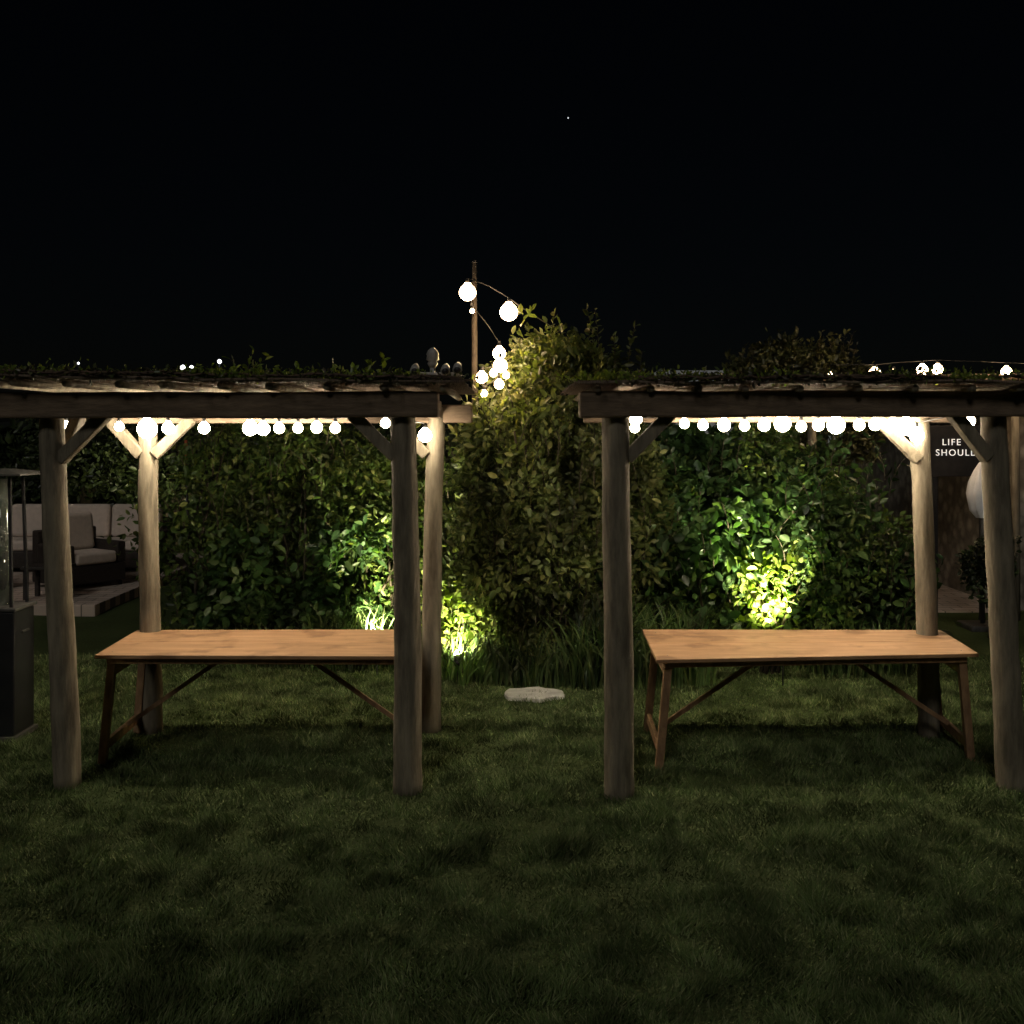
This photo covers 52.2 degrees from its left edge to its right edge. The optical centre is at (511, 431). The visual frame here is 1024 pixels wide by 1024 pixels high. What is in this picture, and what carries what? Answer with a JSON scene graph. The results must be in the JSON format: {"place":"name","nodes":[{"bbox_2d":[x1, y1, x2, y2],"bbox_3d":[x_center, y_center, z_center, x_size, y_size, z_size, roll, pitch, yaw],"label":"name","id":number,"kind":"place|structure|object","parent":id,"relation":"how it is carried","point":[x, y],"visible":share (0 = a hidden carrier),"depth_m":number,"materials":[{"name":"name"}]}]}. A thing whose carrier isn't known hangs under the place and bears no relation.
{"place":"outdoors","nodes":[
{"label":"outdoors","id":0,"kind":"place"},
{"bbox_2d":[13,549,208,615],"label":"patio","id":1,"kind":"structure","parent":0,"point":[94,599],"depth_m":12.90,"materials":[{"name":"stone"}]},
{"bbox_2d":[20,563,75,599],"bbox_3d":[-5.500,1.785,12.400,0.500,0.390,0.400,0,0,0],"label":"coffee table","id":2,"kind":"object","parent":1,"relation":"on","point":[37,568],"visible":0.5,"depth_m":12.53,"materials":[{"name":"wicker"}]},
{"bbox_2d":[32,512,124,585],"bbox_3d":[-5.542,1.519,13.394,0.780,0.922,0.840,0,0,35],"label":"garden armchair","id":3,"kind":"object","parent":1,"relation":"on","point":[95,559],"visible":0.59,"depth_m":13.34,"materials":[{"name":"fabric"}]},
{"bbox_2d":[12,504,175,567],"bbox_3d":[-6.175,1.519,14.990,2.450,0.922,0.820,0,0,0],"label":"garden sofa","id":4,"kind":"object","parent":1,"relation":"on","point":[105,518],"visible":0.3,"depth_m":15.10,"materials":[{"name":"fabric"}]},
{"bbox_2d":[184,440,189,587],"bbox_3d":[-4.355,1.110,14.000,0.070,1.981,0.048,0,0,0],"label":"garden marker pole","id":5,"kind":"object","parent":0,"point":[187,499],"visible":0.21,"depth_m":13.98,"materials":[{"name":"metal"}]},
{"bbox_2d":[0,421,520,437],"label":"hills","id":6,"kind":"structure","parent":0,"point":[5,424],"depth_m":341.67,"materials":[{"name":"black"}]},
{"bbox_2d":[0,439,1023,1023],"bbox_3d":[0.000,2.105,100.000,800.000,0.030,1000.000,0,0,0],"label":"lawn","id":7,"kind":"structure","parent":0,"point":[102,631],"depth_m":5.14,"materials":[{"name":"green plant"}]},
{"bbox_2d":[0,469,39,742],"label":"patio heater","id":8,"kind":"object","parent":7,"relation":"on","point":[16,668],"visible":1,"depth_m":7.14,"materials":[{"name":"metal"}]},
{"bbox_2d":[0,418,162,503],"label":"garden tree","id":9,"kind":"object","parent":7,"relation":"on","point":[81,483],"visible":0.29,"depth_m":20.61,"materials":[{"name":"green plant"}]},
{"bbox_2d":[75,423,227,546],"bbox_3d":[-6.210,0.889,18.991,3.375,2.543,2.572,0,0,33],"label":"garden tree","id":10,"kind":"object","parent":7,"relation":"on","point":[126,461],"visible":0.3,"depth_m":18.67,"materials":[{"name":"green plant"}]},
{"bbox_2d":[0,357,485,795],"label":"pergola","id":11,"kind":"object","parent":7,"relation":"on","point":[403,403],"visible":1,"depth_m":6.08,"materials":[{"name":"brown wood"}]},
{"bbox_2d":[65,417,431,441],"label":"festoon lights","id":12,"kind":"object","parent":11,"relation":"hanging from","point":[146,427],"visible":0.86,"depth_m":7.14,"materials":[{"name":"white glass"}]},
{"bbox_2d":[410,348,461,375],"bbox_3d":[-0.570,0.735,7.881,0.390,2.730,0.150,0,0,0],"label":"spotlight cluster","id":13,"kind":"object","parent":11,"relation":"on","point":[432,354],"visible":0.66,"depth_m":7.86,"materials":[{"name":"metal"}]},
{"bbox_2d":[95,629,393,763],"bbox_3d":[-1.620,1.750,6.940,2.039,0.705,0.880,0,0,0],"label":"folding table","id":14,"kind":"object","parent":7,"relation":"on","point":[316,648],"visible":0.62,"depth_m":6.79,"materials":[{"name":"brown wood"}]},
{"bbox_2d":[202,423,379,560],"bbox_3d":[-3.567,0.916,16.983,3.249,2.484,2.511,0,0,0],"label":"garden tree","id":15,"kind":"object","parent":7,"relation":"on","point":[350,436],"visible":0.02,"depth_m":16.90,"materials":[{"name":"green plant"}]},
{"bbox_2d":[98,423,492,641],"bbox_3d":[-1.948,0.857,10.207,3.884,2.598,2.234,0,0,0],"label":"leafy shrub","id":16,"kind":"object","parent":7,"relation":"on","point":[244,594],"visible":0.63,"depth_m":9.85,"materials":[{"name":"green plant"}]},
{"bbox_2d":[192,593,501,675],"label":"ornamental grass","id":17,"kind":"object","parent":7,"relation":"on","point":[344,667],"depth_m":9.18,"materials":[{"name":"green plant"}]},
{"bbox_2d":[282,480,452,632],"bbox_3d":[-1.322,1.283,9.641,1.613,1.703,0.626,0,0,0],"label":"flowering perennial","id":18,"kind":"object","parent":7,"relation":"on","point":[385,519],"visible":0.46,"depth_m":9.54,"materials":[{"name":"green plant"}]},
{"bbox_2d":[0,418,854,508],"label":"distant trees","id":19,"kind":"object","parent":7,"relation":"on","point":[11,437],"visible":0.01,"depth_m":29.42,"materials":[{"name":"green plant"}]},
{"bbox_2d":[383,413,480,565],"bbox_3d":[-0.789,0.949,14.523,2.035,2.414,1.928,0,0,0],"label":"garden tree","id":20,"kind":"object","parent":7,"relation":"on","point":[446,501],"visible":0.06,"depth_m":14.14,"materials":[{"name":"green plant"}]},
{"bbox_2d":[453,654,460,681],"bbox_3d":[-0.449,1.993,8.662,0.079,0.275,0.107,0,0,0],"label":"garden spotlight","id":21,"kind":"object","parent":7,"relation":"on","point":[455,660],"visible":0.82,"depth_m":8.65,"materials":[{"name":"metal"}]},
{"bbox_2d":[420,564,512,672],"bbox_3d":[-0.420,1.645,9.135,1.111,0.989,0.797,0,0,0],"label":"flowering perennial","id":22,"kind":"object","parent":7,"relation":"on","point":[458,615],"visible":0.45,"depth_m":9.01,"materials":[{"name":"green plant"}]},
{"bbox_2d":[471,260,477,516],"bbox_3d":[-0.335,0.300,9.450,0.070,3.700,0.070,0,0,0],"label":"festoon pole","id":23,"kind":"object","parent":7,"relation":"on","point":[474,330],"visible":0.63,"depth_m":9.43,"materials":[{"name":"brown wood"}]},
{"bbox_2d":[459,278,563,396],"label":"festoon lights","id":24,"kind":"object","parent":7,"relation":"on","point":[508,309],"visible":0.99,"depth_m":8.99},
{"bbox_2d":[504,686,563,702],"bbox_3d":[0.177,2.091,8.299,0.474,0.038,0.386,0,0,0],"label":"stepping stone","id":25,"kind":"object","parent":7,"relation":"on","point":[510,694],"visible":1,"depth_m":8.25,"materials":[{"name":"beige stone"}]},
{"bbox_2d":[442,303,680,671],"bbox_3d":[0.421,0.504,9.248,2.177,3.267,1.894,0,0,0],"label":"tall shrub","id":26,"kind":"object","parent":7,"relation":"on","point":[522,553],"visible":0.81,"depth_m":8.81,"materials":[{"name":"green plant"}]},
{"bbox_2d":[441,586,753,689],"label":"ornamental grass","id":27,"kind":"object","parent":7,"relation":"on","point":[580,665],"depth_m":8.59,"materials":[{"name":"green plant"}]},
{"bbox_2d":[564,365,693,488],"bbox_3d":[1.633,0.632,14.076,1.939,3.044,1.490,0,0,16],"label":"garden tree","id":28,"kind":"object","parent":7,"relation":"on","point":[671,373],"visible":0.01,"depth_m":13.90,"materials":[{"name":"green plant"}]},
{"bbox_2d":[654,370,835,470],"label":"white shed","id":29,"kind":"structure","parent":7,"relation":"on","point":[712,424],"depth_m":21.01,"materials":[{"name":"white"}]},
{"bbox_2d":[708,544,813,673],"bbox_3d":[2.185,1.543,9.108,0.918,1.181,0.443,0,0,0],"label":"flowering perennial","id":30,"kind":"object","parent":7,"relation":"on","point":[770,622],"visible":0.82,"depth_m":9.06,"materials":[{"name":"green plant"}]},
{"bbox_2d":[564,422,962,674],"bbox_3d":[2.212,0.940,9.746,3.679,2.508,2.115,0,0,0],"label":"broadleaf shrub","id":31,"kind":"object","parent":7,"relation":"on","point":[735,496],"visible":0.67,"depth_m":9.23,"materials":[{"name":"green plant"}]},
{"bbox_2d":[538,365,1023,800],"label":"pergola","id":32,"kind":"object","parent":7,"relation":"on","point":[613,405],"visible":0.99,"depth_m":5.96,"materials":[{"name":"brown wood"}]},
{"bbox_2d":[221,345,712,385],"bbox_3d":[-0.276,-0.386,6.012,2.826,0.254,0.483,0,0,9],"label":"climbing vine","id":33,"kind":"object","parent":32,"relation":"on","point":[368,361],"visible":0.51,"depth_m":6.02,"materials":[{"name":"green plant"}]},
{"bbox_2d":[630,417,974,442],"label":"festoon lights","id":34,"kind":"object","parent":32,"relation":"hanging from","point":[904,426],"visible":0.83,"depth_m":7.09,"materials":[{"name":"white glass"}]},
{"bbox_2d":[782,666,783,685],"bbox_3d":[2.239,1.924,8.629,0.080,0.412,0.105,0,0,0],"label":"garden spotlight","id":35,"kind":"object","parent":7,"relation":"on","point":[782,675],"visible":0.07,"depth_m":8.64,"materials":[{"name":"metal"}]},
{"bbox_2d":[715,326,886,488],"bbox_3d":[3.434,0.447,12.595,2.221,3.413,1.336,0,0,0],"label":"garden tree","id":36,"kind":"object","parent":7,"relation":"on","point":[791,354],"visible":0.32,"depth_m":12.33,"materials":[{"name":"green plant"}]},
{"bbox_2d":[642,629,978,769],"bbox_3d":[1.952,1.750,6.890,2.134,0.705,0.980,0,0,0],"label":"folding table","id":37,"kind":"object","parent":7,"relation":"on","point":[670,649],"visible":0.93,"depth_m":6.76,"materials":[{"name":"brown wood"}]},
{"bbox_2d":[796,611,945,678],"bbox_3d":[2.961,1.828,9.016,1.306,0.544,0.866,0,0,-14],"label":"fern clump","id":38,"kind":"object","parent":7,"relation":"on","point":[878,669],"visible":0.29,"depth_m":8.92,"materials":[{"name":"green plant"}]},
{"bbox_2d":[808,373,1020,620],"bbox_3d":[4.473,0.705,12.450,2.554,2.850,2.500,0,0,0],"label":"timber canopy","id":39,"kind":"object","parent":7,"relation":"on","point":[1015,466],"visible":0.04,"depth_m":11.58,"materials":[{"name":"brown wood"}]},
{"bbox_2d":[830,359,1023,374],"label":"festoon lights","id":40,"kind":"object","parent":39,"relation":"hanging from","point":[1006,368],"visible":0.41,"depth_m":11.00,"materials":[{"name":"white glass"}]},
{"bbox_2d":[855,417,1023,609],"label":"walls","id":41,"kind":"structure","parent":7,"relation":"on","point":[958,525],"depth_m":14.15,"materials":[{"name":"stone"}]},
{"bbox_2d":[930,426,979,619],"bbox_3d":[4.940,1.035,11.538,0.680,2.190,0.094,0,0,0],"label":"lettered sign","id":42,"kind":"object","parent":7,"relation":"on","point":[952,454],"visible":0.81,"depth_m":11.50,"materials":[{"name":"metal"}]},
{"bbox_2d":[957,462,988,631],"bbox_3d":[5.000,1.205,11.100,0.400,1.810,0.400,0,0,0],"label":"closed parasol","id":43,"kind":"object","parent":7,"relation":"on","point":[974,496],"visible":0.43,"depth_m":11.07,"materials":[{"name":"fabric"}]},
{"bbox_2d":[955,533,1021,637],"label":"shrub","id":44,"kind":"object","parent":7,"relation":"on","point":[968,559],"visible":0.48,"depth_m":10.60,"materials":[{"name":"green plant"}]},
{"bbox_2d":[0,0,1023,427],"label":"sky","id":45,"kind":"structure","parent":0,"point":[189,182],"materials":[{"name":"black"}]},
{"bbox_2d":[903,582,987,612],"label":"path","id":46,"kind":"structure","parent":0,"point":[951,600],"depth_m":12.73,"materials":[{"name":"stone"}]}
]}

